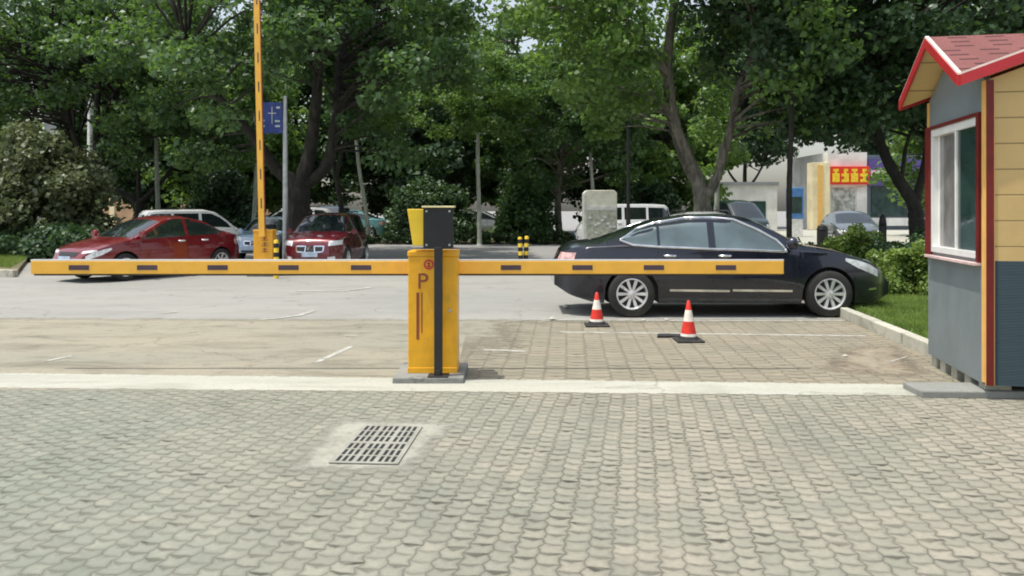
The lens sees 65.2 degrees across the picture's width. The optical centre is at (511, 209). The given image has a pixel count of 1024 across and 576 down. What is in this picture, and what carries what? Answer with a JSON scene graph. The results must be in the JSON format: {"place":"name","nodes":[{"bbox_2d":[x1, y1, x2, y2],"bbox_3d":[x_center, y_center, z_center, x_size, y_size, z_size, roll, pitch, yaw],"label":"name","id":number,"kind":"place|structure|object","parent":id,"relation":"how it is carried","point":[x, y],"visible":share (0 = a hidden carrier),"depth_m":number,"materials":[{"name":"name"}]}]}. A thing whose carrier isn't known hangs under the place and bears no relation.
{"place":"outdoors","nodes":[
{"label":"outdoors","id":0,"kind":"place"},
{"bbox_2d":[0,253,27,267],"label":"grass","id":1,"kind":"structure","parent":0,"point":[9,261],"depth_m":21.25,"materials":[{"name":"green plant"}]},
{"bbox_2d":[0,259,27,273],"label":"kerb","id":2,"kind":"structure","parent":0,"point":[20,266],"depth_m":19.68,"materials":[{"name":"concrete"}]},
{"bbox_2d":[0,189,30,236],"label":"bush","id":3,"kind":"object","parent":2,"relation":"on","point":[19,229],"visible":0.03,"depth_m":24.53,"materials":[{"name":"green plant"}]},
{"bbox_2d":[0,225,41,259],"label":"bush","id":4,"kind":"object","parent":2,"relation":"on","point":[8,240],"visible":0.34,"depth_m":23.16,"materials":[{"name":"green plant"}]},
{"bbox_2d":[5,219,99,261],"bbox_3d":[-13.549,0.986,24.005,2.598,1.402,2.441,0,0,39],"label":"bush","id":5,"kind":"object","parent":2,"relation":"on","point":[51,240],"visible":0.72,"depth_m":23.24,"materials":[{"name":"green plant"}]},
{"bbox_2d":[0,117,108,252],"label":"bush","id":6,"kind":"object","parent":2,"relation":"on","point":[22,144],"visible":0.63,"depth_m":24.68,"materials":[{"name":"green plant"}]},
{"bbox_2d":[27,146,126,232],"bbox_3d":[-14.034,-0.166,26.056,3.108,3.915,2.606,0,0,0],"label":"bush","id":7,"kind":"object","parent":2,"relation":"on","point":[100,185],"visible":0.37,"depth_m":25.62,"materials":[{"name":"green plant"}]},
{"bbox_2d":[0,0,244,171],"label":"plane tree","id":8,"kind":"object","parent":2,"relation":"on","point":[49,41],"visible":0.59,"depth_m":28.13,"materials":[{"name":"green plant"}]},
{"bbox_2d":[1,0,252,218],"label":"plane tree","id":9,"kind":"object","parent":2,"relation":"on","point":[139,201],"visible":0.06,"depth_m":33.76,"materials":[{"name":"green plant"}]},
{"bbox_2d":[44,110,293,227],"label":"shop row","id":10,"kind":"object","parent":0,"point":[124,212],"visible":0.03,"depth_m":66.30,"materials":[{"name":"white glass"}]},
{"bbox_2d":[0,318,803,393],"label":"worn road","id":11,"kind":"structure","parent":0,"point":[253,347],"depth_m":8.83,"materials":[{"name":"concrete"}]},
{"bbox_2d":[314,346,352,362],"bbox_3d":[-1.853,1.508,8.365,0.124,0.001,1.241,0,0,10],"label":"road marking","id":12,"kind":"object","parent":11,"relation":"on","point":[333,354],"visible":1,"depth_m":8.32,"materials":[{"name":"white paint"}]},
{"bbox_2d":[0,373,916,395],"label":"concrete strip","id":13,"kind":"object","parent":11,"relation":"on","point":[101,381],"visible":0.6,"depth_m":6.86,"materials":[{"name":"grey concrete"}]},
{"bbox_2d":[31,249,783,383],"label":"barrier gate","id":14,"kind":"structure","parent":13,"relation":"on","point":[416,267],"depth_m":7.50,"materials":[{"name":"yellow paint"},{"name":"matt black metal"},{"name":"rubber"}]},
{"bbox_2d":[407,206,455,377],"bbox_3d":[-0.714,0.714,7.133,0.422,1.492,0.375,0,0,0],"label":"display post","id":15,"kind":"object","parent":14,"relation":"on","point":[431,226],"visible":1,"depth_m":6.99,"materials":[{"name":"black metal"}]},
{"bbox_2d":[26,211,806,263],"bbox_3d":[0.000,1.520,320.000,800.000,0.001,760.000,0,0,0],"label":"ground","id":16,"kind":"structure","parent":0,"point":[470,251],"depth_m":30.48,"materials":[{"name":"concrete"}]},
{"bbox_2d":[76,97,218,218],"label":"background tree","id":17,"kind":"object","parent":16,"relation":"on","point":[126,180],"visible":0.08,"depth_m":44.01,"materials":[{"name":"green plant"}]},
{"bbox_2d":[96,56,231,209],"bbox_3d":[-14.072,-2.680,32.319,5.075,8.400,5.600,0,0,-31],"label":"young tree","id":18,"kind":"object","parent":16,"relation":"on","point":[108,92],"visible":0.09,"depth_m":31.91,"materials":[{"name":"green plant"}]},
{"bbox_2d":[138,209,239,235],"bbox_3d":[-10.762,0.750,27.001,3.515,1.527,1.394,0,0,-40],"label":"minivan","id":19,"kind":"object","parent":16,"relation":"on","point":[216,220],"visible":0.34,"depth_m":26.68,"materials":[{"name":"white paint"}]},
{"bbox_2d":[141,28,321,211],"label":"background tree","id":20,"kind":"object","parent":16,"relation":"on","point":[273,142],"visible":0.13,"depth_m":42.72,"materials":[{"name":"green plant"}]},
{"bbox_2d":[192,69,297,220],"bbox_3d":[-11.142,-2.270,33.123,4.667,7.585,3.937,0,0,27],"label":"young tree","id":21,"kind":"object","parent":16,"relation":"on","point":[232,140],"visible":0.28,"depth_m":32.31,"materials":[{"name":"green plant"}]},
{"bbox_2d":[237,215,281,258],"bbox_3d":[-7.614,0.844,25.298,1.618,1.340,3.459,0,0,0],"label":"hatchback","id":22,"kind":"object","parent":16,"relation":"on","point":[245,240],"visible":0.38,"depth_m":24.14,"materials":[{"name":"blue paint"}]},
{"bbox_2d":[80,0,502,235],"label":"plane tree","id":23,"kind":"object","parent":16,"relation":"on","point":[166,43],"visible":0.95,"depth_m":22.71,"materials":[{"name":"green plant"}]},
{"bbox_2d":[236,36,367,212],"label":"background tree","id":24,"kind":"object","parent":16,"relation":"on","point":[321,192],"visible":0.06,"depth_m":51.21,"materials":[{"name":"green plant"}]},
{"bbox_2d":[252,0,466,212],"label":"plane tree","id":25,"kind":"object","parent":16,"relation":"on","point":[377,38],"visible":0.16,"depth_m":27.34,"materials":[{"name":"green plant"}]},
{"bbox_2d":[316,42,466,216],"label":"background tree","id":26,"kind":"object","parent":16,"relation":"on","point":[441,152],"visible":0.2,"depth_m":45.53,"materials":[{"name":"green plant"}]},
{"bbox_2d":[381,34,520,214],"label":"background tree","id":27,"kind":"object","parent":16,"relation":"on","point":[457,175],"visible":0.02,"depth_m":50.08,"materials":[{"name":"green plant"}]},
{"bbox_2d":[365,229,577,244],"bbox_3d":[-1.331,1.198,35.101,15.845,0.782,1.448,0,0,0],"label":"hedge","id":28,"kind":"object","parent":16,"relation":"on","point":[511,237],"visible":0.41,"depth_m":34.87,"materials":[{"name":"green plant"}]},
{"bbox_2d":[406,37,546,244],"bbox_3d":[-1.278,-2.982,34.676,5.603,9.004,5.355,0,0,-40],"label":"young tree","id":29,"kind":"object","parent":16,"relation":"on","point":[462,108],"visible":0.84,"depth_m":33.95,"materials":[{"name":"green plant"}]},
{"bbox_2d":[456,31,588,220],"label":"background tree","id":30,"kind":"object","parent":16,"relation":"on","point":[494,158],"visible":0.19,"depth_m":46.85,"materials":[{"name":"green plant"}]},
{"bbox_2d":[582,190,616,238],"bbox_3d":[3.061,0.424,28.000,1.197,2.192,0.660,0,0,0],"label":"utility cabinet","id":31,"kind":"object","parent":16,"relation":"on","point":[599,212],"visible":0.65,"depth_m":27.69,"materials":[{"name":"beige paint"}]},
{"bbox_2d":[542,113,672,222],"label":"background tree","id":32,"kind":"object","parent":16,"relation":"on","point":[575,193],"visible":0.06,"depth_m":51.50,"materials":[{"name":"green plant"}]},
{"bbox_2d":[574,204,669,239],"bbox_3d":[4.712,0.631,34.200,4.066,1.766,1.872,0,0,0],"label":"minivan","id":33,"kind":"object","parent":16,"relation":"on","point":[640,212],"visible":0.25,"depth_m":33.58,"materials":[{"name":"white paint"}]},
{"bbox_2d":[624,110,632,225],"bbox_3d":[4.360,-1.150,30.000,0.400,5.340,0.400,0,0,0],"label":"lamp post","id":34,"kind":"object","parent":16,"relation":"on","point":[628,217],"visible":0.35,"depth_m":29.95,"materials":[{"name":"black metal"}]},
{"bbox_2d":[616,179,689,214],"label":"bush","id":35,"kind":"object","parent":16,"relation":"on","point":[658,194],"visible":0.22,"depth_m":41.04,"materials":[{"name":"green plant"}]},
{"bbox_2d":[580,14,750,211],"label":"background tree","id":36,"kind":"object","parent":16,"relation":"on","point":[667,167],"visible":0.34,"depth_m":43.22,"materials":[{"name":"green plant"}]},
{"bbox_2d":[487,0,905,211],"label":"plane tree","id":37,"kind":"object","parent":16,"relation":"on","point":[595,26],"visible":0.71,"depth_m":20.56,"materials":[{"name":"green plant"}]},
{"bbox_2d":[641,43,801,211],"bbox_3d":[7.263,-2.142,28.312,5.855,7.326,4.344,0,0,29],"label":"young tree","id":38,"kind":"object","parent":16,"relation":"on","point":[704,128],"visible":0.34,"depth_m":27.30,"materials":[{"name":"green plant"}]},
{"bbox_2d":[686,42,799,181],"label":"background tree","id":39,"kind":"object","parent":16,"relation":"on","point":[773,146],"visible":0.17,"depth_m":63.48,"materials":[{"name":"green plant"}]},
{"bbox_2d":[720,182,778,230],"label":"white building","id":40,"kind":"structure","parent":16,"relation":"on","point":[762,196],"depth_m":56.00,"materials":[{"name":"white paint"}]},
{"bbox_2d":[750,201,765,216],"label":"window","id":41,"kind":"structure","parent":40,"relation":"in","point":[761,205],"depth_m":55.96,"materials":[{"name":"glass"}]},
{"bbox_2d":[796,237,818,246],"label":"bush","id":42,"kind":"object","parent":16,"relation":"on","point":[812,244],"depth_m":21.95,"materials":[{"name":"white plant"}]},
{"bbox_2d":[704,0,1023,240],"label":"plane tree","id":43,"kind":"object","parent":16,"relation":"on","point":[893,64],"visible":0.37,"depth_m":20.65,"materials":[{"name":"green plant"}]},
{"bbox_2d":[838,78,920,154],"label":"background tree","id":44,"kind":"object","parent":16,"relation":"on","point":[869,147],"visible":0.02,"depth_m":69.78,"materials":[{"name":"green plant"}]},
{"bbox_2d":[879,214,886,245],"bbox_3d":[10.193,0.810,22.000,0.212,1.380,0.212,0,0,0],"label":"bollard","id":45,"kind":"object","parent":16,"relation":"on","point":[882,224],"visible":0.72,"depth_m":21.93,"materials":[{"name":"black metal"}]},
{"bbox_2d":[0,264,846,321],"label":"road","id":46,"kind":"structure","parent":0,"point":[26,293],"depth_m":13.20,"materials":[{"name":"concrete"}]},
{"bbox_2d":[0,269,17,276],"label":"kerb stone","id":47,"kind":"object","parent":46,"relation":"on","point":[7,273],"visible":1,"depth_m":17.93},
{"bbox_2d":[53,215,238,280],"bbox_3d":[-8.266,0.825,18.398,1.870,1.378,4.154,0,0,30],"label":"red sedan","id":48,"kind":"object","parent":46,"relation":"on","point":[162,237],"visible":0.76,"depth_m":17.83,"materials":[{"name":"paint"}]},
{"bbox_2d":[247,0,276,276],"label":"barrier gate","id":49,"kind":"structure","parent":46,"relation":"on","point":[264,238],"depth_m":18.12,"materials":[{"name":"yellow metal"}]},
{"bbox_2d":[263,96,287,258],"bbox_3d":[-6.509,-0.788,21.800,0.835,4.616,0.166,0,0,0],"label":"sign pole","id":50,"kind":"object","parent":46,"relation":"on","point":[275,117],"visible":0.7,"depth_m":21.76,"materials":[{"name":"metal"}]},
{"bbox_2d":[274,240,278,278],"bbox_3d":[-5.186,1.090,17.600,0.116,0.860,0.116,0,0,0],"label":"bollard","id":51,"kind":"object","parent":46,"relation":"on","point":[276,249],"visible":0.59,"depth_m":17.55,"materials":[{"name":"yellow metal"}]},
{"bbox_2d":[257,310,313,319],"bbox_3d":[-3.161,1.508,11.436,0.404,0.001,1.452,0,0,30],"label":"road marking","id":52,"kind":"object","parent":46,"relation":"on","point":[290,316],"visible":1,"depth_m":11.40,"materials":[{"name":"white paint"}]},
{"bbox_2d":[284,211,368,258],"bbox_3d":[-4.776,0.775,20.898,1.784,1.478,3.814,0,0,1],"label":"red suv","id":53,"kind":"object","parent":46,"relation":"on","point":[323,235],"visible":0.92,"depth_m":19.94,"materials":[{"name":"paint"}]},
{"bbox_2d":[518,237,522,258],"bbox_3d":[0.212,1.100,20.000,0.116,0.840,0.116,-2,0,0],"label":"bollard","id":54,"kind":"object","parent":46,"relation":"on","point":[520,251],"visible":0.66,"depth_m":19.95,"materials":[{"name":"yellow metal"}]},
{"bbox_2d":[524,236,528,258],"bbox_3d":[0.354,1.090,20.100,0.116,0.860,0.116,2,0,0],"label":"bollard","id":55,"kind":"object","parent":46,"relation":"on","point":[526,244],"visible":0.69,"depth_m":20.05,"materials":[{"name":"yellow metal"}]},
{"bbox_2d":[670,210,729,215],"bbox_3d":[4.342,0.758,17.998,1.826,1.512,3.903,0,0,0],"label":"white hatchback","id":56,"kind":"object","parent":46,"relation":"on","point":[684,212],"visible":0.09,"depth_m":18.02,"materials":[{"name":"paint"}]},
{"bbox_2d":[551,214,888,316],"bbox_3d":[3.035,0.787,12.084,4.850,1.454,2.104,0,0,0],"label":"dark sedan","id":57,"kind":"object","parent":46,"relation":"on","point":[823,282],"visible":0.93,"depth_m":11.25,"materials":[{"name":"black paint"}]},
{"bbox_2d":[367,234,573,243],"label":"park ground","id":58,"kind":"structure","parent":0,"point":[493,242],"depth_m":35.20,"materials":[{"name":"soil"}]},
{"bbox_2d":[0,1,119,220],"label":"background tree","id":59,"kind":"object","parent":58,"relation":"on","point":[83,136],"visible":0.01,"depth_m":44.71,"materials":[{"name":"green plant"}]},
{"bbox_2d":[87,94,93,161],"bbox_3d":[-20.013,-2.041,38.000,0.720,7.123,0.702,0,0,0],"label":"lamp post","id":60,"kind":"object","parent":58,"relation":"on","point":[89,129],"visible":0.06,"depth_m":37.88,"materials":[{"name":"white metal"}]},
{"bbox_2d":[179,164,257,229],"bbox_3d":[-12.913,-0.039,35.973,4.189,4.092,3.797,0,0,-13],"label":"bush","id":61,"kind":"object","parent":58,"relation":"on","point":[225,196],"visible":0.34,"depth_m":35.35,"materials":[{"name":"green plant"}]},
{"bbox_2d":[244,206,330,228],"bbox_3d":[-10.370,0.644,36.999,4.213,1.632,1.690,0,0,-20],"label":"parked car","id":62,"kind":"object","parent":58,"relation":"on","point":[278,212],"visible":0.11,"depth_m":36.82,"materials":[{"name":"white paint"}]},
{"bbox_2d":[318,205,349,212],"bbox_3d":[-8.633,0.618,37.998,1.744,1.684,4.346,0,0,0],"label":"parked car","id":63,"kind":"object","parent":58,"relation":"on","point":[333,209],"visible":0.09,"depth_m":37.69,"materials":[{"name":"grey paint"}]},
{"bbox_2d":[350,210,387,236],"bbox_3d":[-8.354,0.735,40.000,4.373,1.450,1.700,0,0,0],"label":"parked car","id":64,"kind":"object","parent":58,"relation":"on","point":[377,224],"visible":0.24,"depth_m":39.27,"materials":[{"name":"teal paint"}]},
{"bbox_2d":[322,80,420,234],"bbox_3d":[-6.248,-2.629,36.419,4.629,8.305,4.518,0,0,18],"label":"young tree","id":65,"kind":"object","parent":58,"relation":"on","point":[398,117],"visible":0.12,"depth_m":35.95,"materials":[{"name":"green plant"}]},
{"bbox_2d":[375,174,476,239],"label":"bush","id":66,"kind":"object","parent":58,"relation":"on","point":[417,195],"visible":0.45,"depth_m":40.01,"materials":[{"name":"green plant"}]},
{"bbox_2d":[454,210,498,232],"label":"parked car","id":67,"kind":"object","parent":58,"relation":"on","point":[487,220],"visible":0.07,"depth_m":41.19,"materials":[{"name":"silver metal"}]},
{"bbox_2d":[488,173,559,241],"bbox_3d":[0.628,0.044,37.447,3.400,3.760,3.145,0,0,-29],"label":"bush","id":68,"kind":"object","parent":58,"relation":"on","point":[525,206],"visible":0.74,"depth_m":36.74,"materials":[{"name":"green plant"}]},
{"bbox_2d":[451,0,665,236],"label":"plane tree","id":69,"kind":"object","parent":58,"relation":"on","point":[560,138],"visible":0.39,"depth_m":36.66,"materials":[{"name":"green plant"}]},
{"bbox_2d":[529,56,649,189],"bbox_3d":[3.721,-2.878,36.853,5.975,8.797,5.198,0,0,0],"label":"young tree","id":70,"kind":"object","parent":58,"relation":"on","point":[549,76],"visible":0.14,"depth_m":36.42,"materials":[{"name":"green plant"}]},
{"bbox_2d":[1,0,972,210],"label":"sky","id":71,"kind":"structure","parent":0,"point":[775,173],"materials":[{"name":"white"}]},
{"bbox_2d":[0,390,1023,575],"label":"paving","id":72,"kind":"structure","parent":0,"point":[145,483],"depth_m":4.37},
{"bbox_2d":[294,420,455,469],"bbox_3d":[-0.820,1.510,5.212,1.141,0.001,1.359,0,0,0],"label":"drain surround","id":73,"kind":"object","parent":72,"relation":"on","point":[338,438],"visible":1,"depth_m":5.16,"materials":[{"name":"grey concrete"}]},
{"bbox_2d":[329,425,421,464],"bbox_3d":[-0.855,1.503,5.155,0.417,0.006,0.838,0,0,4],"label":"drain grate","id":74,"kind":"object","parent":73,"relation":"on","point":[378,444],"visible":1,"depth_m":5.10,"materials":[{"name":"black galvanised steel"}]},
{"bbox_2d":[899,33,1023,389],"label":"guard booth","id":75,"kind":"object","parent":72,"relation":"on","point":[974,191],"visible":0.99,"depth_m":6.63,"materials":[{"name":"grey metal"}]},
{"bbox_2d":[925,112,980,262],"bbox_3d":[3.907,-0.180,7.128,0.030,1.220,1.349,0,0,11],"label":"window frame","id":76,"kind":"structure","parent":75,"relation":"in","point":[977,115],"depth_m":6.62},
{"bbox_2d":[931,117,974,257],"bbox_3d":[3.927,-0.180,7.079,0.072,1.160,1.168,0,0,11],"label":"sliding window","id":77,"kind":"structure","parent":75,"relation":"in","point":[937,133],"depth_m":7.56,"materials":[{"name":"white plastic"}]},
{"bbox_2d":[903,382,1023,398],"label":"booth slab","id":78,"kind":"structure","parent":72,"relation":"on","point":[946,390],"depth_m":6.43,"materials":[{"name":"grey concrete"}]},
{"bbox_2d":[460,319,964,384],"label":"dusty paving","id":79,"kind":"structure","parent":0,"point":[552,350],"depth_m":8.34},
{"bbox_2d":[484,349,524,351],"bbox_3d":[-0.085,1.507,8.572,0.765,0.001,0.151,0,0,12],"label":"road marking","id":80,"kind":"object","parent":79,"relation":"on","point":[503,350],"visible":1,"depth_m":8.56,"materials":[{"name":"white paint"}]},
{"bbox_2d":[584,292,609,326],"bbox_3d":[1.104,1.292,10.411,0.310,0.437,0.310,0,0,0],"label":"traffic cone","id":81,"kind":"object","parent":79,"relation":"on","point":[596,319],"visible":1,"depth_m":10.35,"materials":[{"name":"plastic"}]},
{"bbox_2d":[657,333,680,337],"bbox_3d":[1.880,1.498,9.503,0.341,0.026,0.196,0,0,0],"label":"rubber mat","id":82,"kind":"object","parent":79,"relation":"on","point":[664,335],"visible":0.79,"depth_m":9.44,"materials":[{"name":"black rubber"}]},
{"bbox_2d":[672,300,704,342],"bbox_3d":[2.029,1.276,9.194,0.310,0.467,0.310,0,0,0],"label":"traffic cone","id":83,"kind":"object","parent":79,"relation":"on","point":[688,333],"visible":1,"depth_m":9.14,"materials":[{"name":"plastic"}]},
{"bbox_2d":[557,319,843,320],"bbox_3d":[2.582,1.508,10.893,4.146,0.001,0.194,0,0,1],"label":"road marking","id":84,"kind":"object","parent":79,"relation":"on","point":[723,320],"visible":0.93,"depth_m":10.88,"materials":[{"name":"white paint"}]},
{"bbox_2d":[562,331,864,335],"bbox_3d":[2.409,1.508,9.712,3.910,0.001,0.142,0,0,5],"label":"road marking","id":85,"kind":"object","parent":79,"relation":"on","point":[722,333],"visible":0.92,"depth_m":9.66,"materials":[{"name":"white paint"}]},
{"bbox_2d":[838,307,854,320],"bbox_3d":[4.656,1.445,11.230,0.109,0.150,0.735,0,0,6],"label":"kerb stone","id":86,"kind":"object","parent":79,"relation":"on","point":[844,313],"visible":0.42,"depth_m":11.06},
{"bbox_2d":[848,311,881,330],"bbox_3d":[4.569,1.446,10.380,0.132,0.148,0.941,0,0,6],"label":"kerb stone","id":87,"kind":"object","parent":79,"relation":"on","point":[860,319],"visible":0.86,"depth_m":10.32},
{"bbox_2d":[826,345,925,376],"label":"leaf litter","id":88,"kind":"object","parent":79,"relation":"on","point":[877,359],"visible":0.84,"depth_m":7.89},
{"bbox_2d":[872,321,911,343],"bbox_3d":[4.471,1.448,9.425,0.137,0.143,0.941,0,0,6],"label":"kerb stone","id":89,"kind":"object","parent":79,"relation":"on","point":[888,331],"visible":0.86,"depth_m":9.37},
{"bbox_2d":[902,333,931,357],"bbox_3d":[4.374,1.448,8.470,0.122,0.144,0.941,0,0,6],"label":"kerb stone","id":90,"kind":"object","parent":79,"relation":"on","point":[915,342],"visible":0.51,"depth_m":8.60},
{"bbox_2d":[792,152,869,229],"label":"shop building","id":91,"kind":"structure","parent":0,"point":[828,182],"depth_m":60.26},
{"bbox_2d":[831,188,854,211],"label":"shop window","id":92,"kind":"structure","parent":91,"relation":"in","point":[842,199],"depth_m":60.26,"materials":[{"name":"grey glass"}]},
{"bbox_2d":[856,187,865,212],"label":"door","id":93,"kind":"structure","parent":91,"relation":"in","point":[860,191],"depth_m":60.26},
{"bbox_2d":[776,230,908,244],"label":"pavement","id":94,"kind":"structure","parent":0,"point":[892,235],"depth_m":46.33,"materials":[{"name":"concrete"}]},
{"bbox_2d":[711,200,769,227],"bbox_3d":[9.960,0.534,35.997,1.764,1.932,4.447,0,0,-10],"label":"parked car","id":95,"kind":"object","parent":94,"relation":"on","point":[747,209],"visible":0.38,"depth_m":34.84,"materials":[{"name":"grey paint"}]},
{"bbox_2d":[792,188,802,236],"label":"phone booth","id":96,"kind":"object","parent":94,"relation":"on","point":[797,212],"visible":0.59,"depth_m":43.67,"materials":[{"name":"white paint"}]},
{"bbox_2d":[792,197,801,212],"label":"booth window","id":97,"kind":"structure","parent":96,"relation":"in","point":[796,201],"depth_m":43.66,"materials":[{"name":"teal glass"}]},
{"bbox_2d":[654,0,947,237],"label":"plane tree","id":98,"kind":"object","parent":94,"relation":"on","point":[775,44],"visible":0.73,"depth_m":19.16,"materials":[{"name":"green plant"}]},
{"bbox_2d":[816,224,827,247],"bbox_3d":[11.640,1.025,30.000,0.424,0.950,0.424,0,0,0],"label":"litter bin","id":99,"kind":"object","parent":94,"relation":"on","point":[822,231],"visible":0.78,"depth_m":29.85,"materials":[{"name":"black metal"}]},
{"bbox_2d":[821,211,878,242],"bbox_3d":[13.675,0.775,32.467,1.700,1.450,4.373,0,0,10],"label":"parked car","id":100,"kind":"object","parent":94,"relation":"on","point":[836,223],"visible":0.56,"depth_m":31.69,"materials":[{"name":"grey paint"}]},
{"bbox_2d":[865,72,926,209],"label":"background tree","id":101,"kind":"object","parent":94,"relation":"on","point":[897,145],"visible":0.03,"depth_m":45.07,"materials":[{"name":"green plant"}]},
{"bbox_2d":[900,1,996,184],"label":"background tree","id":102,"kind":"object","parent":94,"relation":"on","point":[968,7],"depth_m":32.91,"materials":[{"name":"green plant"}]},
{"bbox_2d":[848,292,927,338],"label":"grass","id":103,"kind":"structure","parent":0,"point":[907,312],"depth_m":10.91,"materials":[{"name":"green plant"}]},
{"bbox_2d":[867,155,924,229],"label":"shop building","id":104,"kind":"structure","parent":0,"point":[879,203],"depth_m":60.30,"materials":[{"name":"painted plaster"},{"name":"purple sign panel"},{"name":"glass"}]},
{"bbox_2d":[871,187,907,215],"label":"shop window","id":105,"kind":"structure","parent":104,"relation":"in","point":[881,204],"depth_m":60.30,"materials":[{"name":"teal glass"}]},
{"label":"lawn","id":106,"kind":"structure","parent":0,"visible":0},
{"bbox_2d":[820,222,884,259],"bbox_3d":[7.878,0.926,18.184,1.876,1.280,1.465,0,0,35],"label":"bush","id":107,"kind":"object","parent":106,"relation":"on","point":[843,243],"visible":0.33,"depth_m":18.00,"materials":[{"name":"green plant"}]},
{"bbox_2d":[865,245,897,276],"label":"bush","id":108,"kind":"object","parent":106,"relation":"on","point":[877,259],"visible":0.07,"depth_m":14.59,"materials":[{"name":"green plant"}]},
{"bbox_2d":[865,233,924,264],"bbox_3d":[8.477,1.044,17.388,1.607,1.063,1.535,0,0,-37],"label":"bush","id":109,"kind":"object","parent":106,"relation":"on","point":[886,246],"visible":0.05,"depth_m":17.47,"materials":[{"name":"green plant"}]},
{"bbox_2d":[882,238,927,295],"bbox_3d":[6.653,0.963,13.181,1.454,1.007,1.085,0,0,0],"label":"bush","id":110,"kind":"object","parent":106,"relation":"on","point":[909,274],"visible":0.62,"depth_m":13.10,"materials":[{"name":"green plant"}]},
{"bbox_2d":[913,226,924,241],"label":"bush","id":111,"kind":"object","parent":106,"relation":"on","point":[920,230],"visible":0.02,"depth_m":19.07,"materials":[{"name":"green plant"}]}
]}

